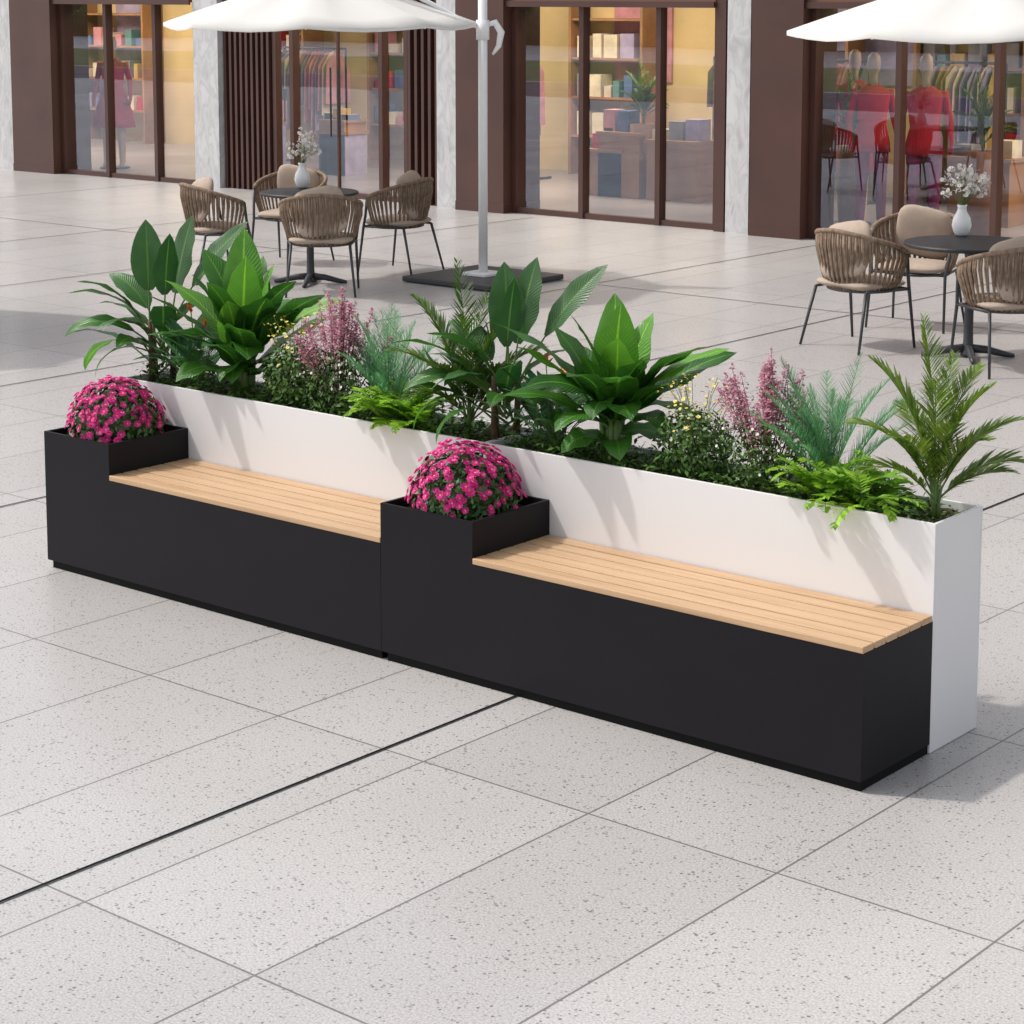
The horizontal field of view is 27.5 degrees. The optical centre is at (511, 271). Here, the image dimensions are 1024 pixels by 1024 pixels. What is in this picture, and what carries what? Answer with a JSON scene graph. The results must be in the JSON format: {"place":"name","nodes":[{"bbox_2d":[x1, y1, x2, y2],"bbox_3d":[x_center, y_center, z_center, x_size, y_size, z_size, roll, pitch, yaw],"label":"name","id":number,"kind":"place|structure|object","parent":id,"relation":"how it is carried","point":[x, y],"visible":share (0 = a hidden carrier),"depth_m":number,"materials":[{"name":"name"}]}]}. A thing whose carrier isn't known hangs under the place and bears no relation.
{"place":"outdoors","nodes":[
{"label":"outdoors","id":0,"kind":"place"},
{"bbox_2d":[133,302,219,387],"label":"flowering foliage plant","id":1,"kind":"object","parent":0,"point":[185,348],"visible":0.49,"depth_m":8.83,"materials":[{"name":"green plant"}]},
{"bbox_2d":[0,169,1023,1023],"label":"plaza paving","id":2,"kind":"structure","parent":0,"point":[518,861],"depth_m":6.27,"materials":[{"name":"stone"}]},
{"bbox_2d":[179,177,250,284],"bbox_3d":[-2.475,-0.366,17.360,0.538,0.864,0.673,-4,9,-30],"label":"rope armchair","id":3,"kind":"object","parent":2,"relation":"on","point":[198,196],"visible":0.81,"depth_m":17.11,"materials":[{"name":"fabric"}]},
{"bbox_2d":[44,359,536,658],"bbox_3d":[-0.915,0.865,8.281,2.028,0.827,0.732,6,10,40],"label":"planter bench","id":4,"kind":"object","parent":2,"relation":"on","point":[221,497],"visible":0.65,"depth_m":8.15,"materials":[{"name":"metal"}]},
{"bbox_2d":[64,375,168,443],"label":"chrysanthemum plant","id":5,"kind":"object","parent":4,"relation":"on","point":[118,411],"visible":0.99,"depth_m":8.53,"materials":[{"name":"pink plant"}]},
{"bbox_2d":[64,215,247,381],"bbox_3d":[-1.528,0.128,8.904,0.801,0.714,0.518,0,8,2],"label":"bird of paradise plant","id":6,"kind":"object","parent":4,"relation":"on","point":[155,262],"visible":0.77,"depth_m":8.95,"materials":[{"name":"green plant"}]},
{"bbox_2d":[139,228,343,398],"bbox_3d":[-1.096,0.175,8.641,0.872,0.692,0.507,-1,8,-10],"label":"broadleaf tropical plant","id":7,"kind":"object","parent":4,"relation":"on","point":[241,304],"visible":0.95,"depth_m":8.58,"materials":[{"name":"green plant"}]},
{"bbox_2d":[260,313,330,406],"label":"yellow flower shrub","id":8,"kind":"object","parent":4,"relation":"on","point":[286,370],"visible":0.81,"depth_m":8.37,"materials":[{"name":"green plant"}]},
{"bbox_2d":[293,286,394,414],"bbox_3d":[-0.690,0.323,8.280,0.451,0.541,0.283,5,9,33],"label":"pink astilbe plant","id":9,"kind":"object","parent":4,"relation":"on","point":[334,382],"visible":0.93,"depth_m":8.26,"materials":[{"name":"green plant"}]},
{"bbox_2d":[336,302,439,415],"bbox_3d":[-0.450,0.361,8.182,0.470,0.445,0.506,7,10,43],"label":"feathery fern plant","id":10,"kind":"object","parent":4,"relation":"on","point":[382,375],"visible":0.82,"depth_m":8.12,"materials":[{"name":"green plant"}]},
{"bbox_2d":[342,379,450,433],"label":"lime fern plant","id":11,"kind":"object","parent":4,"relation":"on","point":[387,403],"visible":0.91,"depth_m":7.96,"materials":[{"name":"green plant"}]},
{"bbox_2d":[385,257,547,434],"bbox_3d":[-0.171,0.291,7.824,0.555,0.680,0.538,5,9,35],"label":"areca palm","id":12,"kind":"object","parent":4,"relation":"on","point":[439,324],"visible":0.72,"depth_m":7.84,"materials":[{"name":"green plant"}]},
{"bbox_2d":[393,257,607,441],"bbox_3d":[-0.058,0.303,7.692,0.793,0.689,0.472,1,8,9],"label":"bird of paradise plant","id":13,"kind":"object","parent":4,"relation":"on","point":[513,302],"visible":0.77,"depth_m":7.72,"materials":[{"name":"green plant"}]},
{"bbox_2d":[251,164,334,259],"bbox_3d":[-1.933,-0.512,18.455,0.673,0.864,0.538,3,8,22],"label":"rope armchair","id":14,"kind":"object","parent":2,"relation":"on","point":[285,174],"visible":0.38,"depth_m":18.47,"materials":[{"name":"fabric"}]},
{"bbox_2d":[260,187,358,287],"bbox_3d":[-1.650,-0.283,17.129,0.800,0.754,0.800,6,10,40],"label":"round bistro table","id":15,"kind":"object","parent":2,"relation":"on","point":[310,276],"visible":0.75,"depth_m":17.14,"materials":[{"name":"metal"}]},
{"bbox_2d":[286,127,321,187],"bbox_3d":[-1.734,-0.950,17.346,0.297,0.510,0.314,-1,8,-11],"label":"flower vase","id":16,"kind":"object","parent":15,"relation":"on","point":[302,178],"visible":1,"depth_m":17.30,"materials":[{"name":"white ceramic"}]},
{"bbox_2d":[278,185,363,297],"bbox_3d":[-1.508,-0.260,16.565,0.673,0.864,0.538,0,8,-3],"label":"rope armchair","id":17,"kind":"object","parent":2,"relation":"on","point":[319,216],"visible":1,"depth_m":16.37,"materials":[{"name":"metal"}]},
{"bbox_2d":[222,0,436,205],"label":"slatted screens","id":18,"kind":"object","parent":2,"relation":"on","point":[248,112],"visible":0.71,"depth_m":25.01,"materials":[{"name":"brown wood"}]},
{"bbox_2d":[163,0,563,290],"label":"cantilever umbrella","id":19,"kind":"object","parent":2,"relation":"on","point":[325,15],"visible":0.96,"depth_m":16.58,"materials":[{"name":"white fabric"}]},
{"bbox_2d":[0,0,751,233],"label":"stone columns","id":20,"kind":"structure","parent":2,"relation":"on","point":[208,69],"depth_m":23.07,"materials":[{"name":"white stone"}]},
{"bbox_2d":[358,170,444,274],"bbox_3d":[-0.943,-0.432,17.856,0.538,0.864,0.673,4,9,28],"label":"rope armchair","id":21,"kind":"object","parent":2,"relation":"on","point":[413,189],"visible":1,"depth_m":17.63,"materials":[{"name":"metal"}]},
{"bbox_2d":[9,0,1006,243],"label":"brown frames","id":22,"kind":"structure","parent":2,"relation":"on","point":[792,128],"depth_m":22.43,"materials":[{"name":"brown metal"}]},
{"bbox_2d":[329,67,339,136],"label":"door handles","id":23,"kind":"object","parent":22,"relation":"attached to","point":[330,86],"depth_m":24.22,"materials":[{"name":"metal"}]},
{"bbox_2d":[0,184,1023,901],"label":"drainage joints","id":24,"kind":"object","parent":2,"relation":"on","point":[396,742],"visible":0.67,"depth_m":6.69,"materials":[{"name":"black metal"}]},
{"bbox_2d":[87,2,1023,237],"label":"shop interior","id":25,"kind":"object","parent":2,"relation":"on","point":[622,40],"visible":0.38,"depth_m":26.86,"materials":[{"name":"multicoloured wood"}]},
{"bbox_2d":[92,35,135,168],"bbox_3d":[-5.344,-2.278,28.106,0.600,1.775,0.400,1,8,6],"label":"mannequin","id":26,"kind":"object","parent":25,"relation":"on","point":[124,117],"visible":0.67,"depth_m":28.02},
{"bbox_2d":[281,46,350,160],"bbox_3d":[-2.717,-2.292,28.912,1.240,1.615,0.500,6,10,40],"label":"clothing rack","id":27,"kind":"object","parent":25,"relation":"on","point":[315,65],"visible":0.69,"depth_m":28.67,"materials":[{"name":"metal"}]},
{"bbox_2d":[540,65,551,179],"bbox_3d":[-0.018,-1.992,26.673,0.940,1.615,0.500,6,10,40],"label":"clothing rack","id":28,"kind":"object","parent":25,"relation":"on","point":[542,102],"visible":0.02,"depth_m":26.55,"materials":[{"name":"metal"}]},
{"bbox_2d":[615,57,669,197],"bbox_3d":[1.520,-1.653,24.063,0.543,1.609,0.532,6,10,40],"label":"potted palm","id":29,"kind":"object","parent":25,"relation":"on","point":[644,97],"visible":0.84,"depth_m":24.01,"materials":[{"name":"plant"}]},
{"bbox_2d":[707,56,714,139],"bbox_3d":[2.741,-1.721,24.643,0.940,1.615,0.500,6,10,40],"label":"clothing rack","id":30,"kind":"object","parent":25,"relation":"on","point":[710,93],"visible":0.05,"depth_m":24.70,"materials":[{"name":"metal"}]},
{"bbox_2d":[834,69,866,222],"bbox_3d":[3.346,-1.191,20.605,0.578,1.609,0.522,6,10,40],"label":"potted palm","id":31,"kind":"object","parent":25,"relation":"on","point":[845,170],"visible":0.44,"depth_m":20.57,"materials":[{"name":"ceramic"}]},
{"bbox_2d":[833,49,873,224],"bbox_3d":[3.471,-1.369,21.310,0.600,1.775,0.400,1,8,6],"label":"mannequin","id":32,"kind":"object","parent":25,"relation":"on","point":[855,58],"visible":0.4,"depth_m":21.20},
{"bbox_2d":[835,59,875,204],"bbox_3d":[3.674,-1.600,23.740,1.040,1.615,0.500,6,10,40],"label":"clothing rack","id":33,"kind":"object","parent":25,"relation":"on","point":[842,75],"visible":0.08,"depth_m":23.50,"materials":[{"name":"metal"}]},
{"bbox_2d":[846,52,894,237],"bbox_3d":[3.479,-1.230,20.270,0.556,1.775,0.400,-2,8,-12],"label":"mannequin","id":34,"kind":"object","parent":25,"relation":"on","point":[872,101],"visible":0.84,"depth_m":20.18},
{"bbox_2d":[905,54,953,209],"bbox_3d":[3.916,-1.181,19.907,0.556,1.775,0.400,2,8,11],"label":"mannequin","id":35,"kind":"object","parent":25,"relation":"on","point":[927,103],"visible":0.78,"depth_m":19.81},
{"bbox_2d":[917,61,1007,205],"bbox_3d":[4.975,-1.490,22.919,0.940,1.615,0.500,6,10,40],"label":"clothing rack","id":36,"kind":"object","parent":25,"relation":"on","point":[951,79],"visible":0.5,"depth_m":22.78,"materials":[{"name":"fabric"}]},
{"bbox_2d":[952,72,1017,235],"bbox_3d":[4.500,-1.101,19.938,0.554,1.608,0.557,6,10,40],"label":"potted palm","id":37,"kind":"object","parent":25,"relation":"on","point":[978,210],"visible":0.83,"depth_m":19.90,"materials":[{"name":"ceramic"}]},
{"bbox_2d":[380,422,982,791],"bbox_3d":[0.519,1.024,7.091,1.961,0.827,0.732,6,10,40],"label":"planter bench","id":38,"kind":"object","parent":2,"relation":"on","point":[637,588],"visible":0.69,"depth_m":6.78,"materials":[{"name":"metal"}]},
{"bbox_2d":[404,438,526,520],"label":"chrysanthemum plant","id":39,"kind":"object","parent":38,"relation":"on","point":[474,484],"visible":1,"depth_m":7.31,"materials":[{"name":"pink plant"}]},
{"bbox_2d":[494,353,597,452],"bbox_3d":[0.138,0.468,7.623,0.466,0.383,0.547,6,10,40],"label":"flowering foliage plant","id":40,"kind":"object","parent":38,"relation":"on","point":[549,415],"visible":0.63,"depth_m":7.60,"materials":[{"name":"green plant"}]},
{"bbox_2d":[491,293,735,463],"bbox_3d":[0.378,0.383,7.441,0.860,0.598,0.522,-2,8,-14],"label":"broadleaf tropical plant","id":41,"kind":"object","parent":38,"relation":"on","point":[613,380],"visible":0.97,"depth_m":7.37,"materials":[{"name":"green plant"}]},
{"bbox_2d":[652,372,735,479],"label":"yellow flower shrub","id":42,"kind":"object","parent":38,"relation":"on","point":[704,436],"visible":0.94,"depth_m":7.15,"materials":[{"name":"green plant"}]},
{"bbox_2d":[715,348,813,493],"bbox_3d":[0.835,0.496,7.038,0.420,0.518,0.268,6,10,40],"label":"pink astilbe plant","id":43,"kind":"object","parent":38,"relation":"on","point":[765,440],"visible":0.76,"depth_m":7.00,"materials":[{"name":"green plant"}]},
{"bbox_2d":[739,350,923,499],"bbox_3d":[1.036,0.518,6.887,0.578,0.478,0.503,-6,10,-37],"label":"feathery fern plant","id":44,"kind":"object","parent":38,"relation":"on","point":[816,445],"visible":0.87,"depth_m":6.91,"materials":[{"name":"green plant"}]},
{"bbox_2d":[766,449,926,530],"bbox_3d":[1.083,0.693,6.755,0.517,0.215,0.467,6,10,40],"label":"lime fern plant","id":45,"kind":"object","parent":38,"relation":"on","point":[838,475],"visible":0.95,"depth_m":6.73,"materials":[{"name":"green plant"}]},
{"bbox_2d":[844,312,1023,518],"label":"areca palm","id":46,"kind":"object","parent":38,"relation":"on","point":[920,452],"visible":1,"depth_m":6.59,"materials":[{"name":"green plant"}]},
{"bbox_2d":[799,220,915,354],"bbox_3d":[2.322,0.072,14.082,0.538,0.864,0.673,-6,10,-37],"label":"rope armchair","id":47,"kind":"object","parent":2,"relation":"on","point":[845,252],"visible":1,"depth_m":13.88,"materials":[{"name":"metal"}]},
{"bbox_2d":[787,0,1023,43],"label":"cantilever umbrella","id":48,"kind":"object","parent":2,"relation":"on","point":[956,21],"visible":1,"depth_m":12.69,"materials":[{"name":"white fabric"}]},
{"bbox_2d":[865,205,963,333],"bbox_3d":[2.894,-0.043,14.943,0.673,0.864,0.538,4,9,30],"label":"rope armchair","id":49,"kind":"object","parent":2,"relation":"on","point":[911,221],"visible":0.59,"depth_m":14.93,"materials":[{"name":"fabric"}]},
{"bbox_2d":[904,235,1014,364],"bbox_3d":[2.981,0.181,13.659,0.860,0.754,0.860,6,10,40],"label":"round bistro table","id":50,"kind":"object","parent":2,"relation":"on","point":[968,245],"visible":0.82,"depth_m":13.65,"materials":[{"name":"metal"}]},
{"bbox_2d":[940,163,991,235],"bbox_3d":[2.986,-0.479,13.920,0.372,0.483,0.311,6,10,40],"label":"flower vase","id":51,"kind":"object","parent":50,"relation":"on","point":[961,223],"visible":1,"depth_m":13.90,"materials":[{"name":"white ceramic"}]},
{"bbox_2d":[949,236,1023,378],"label":"rope armchair","id":52,"kind":"object","parent":2,"relation":"on","point":[1004,260],"visible":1,"depth_m":12.97,"materials":[{"name":"metal"}]}
]}

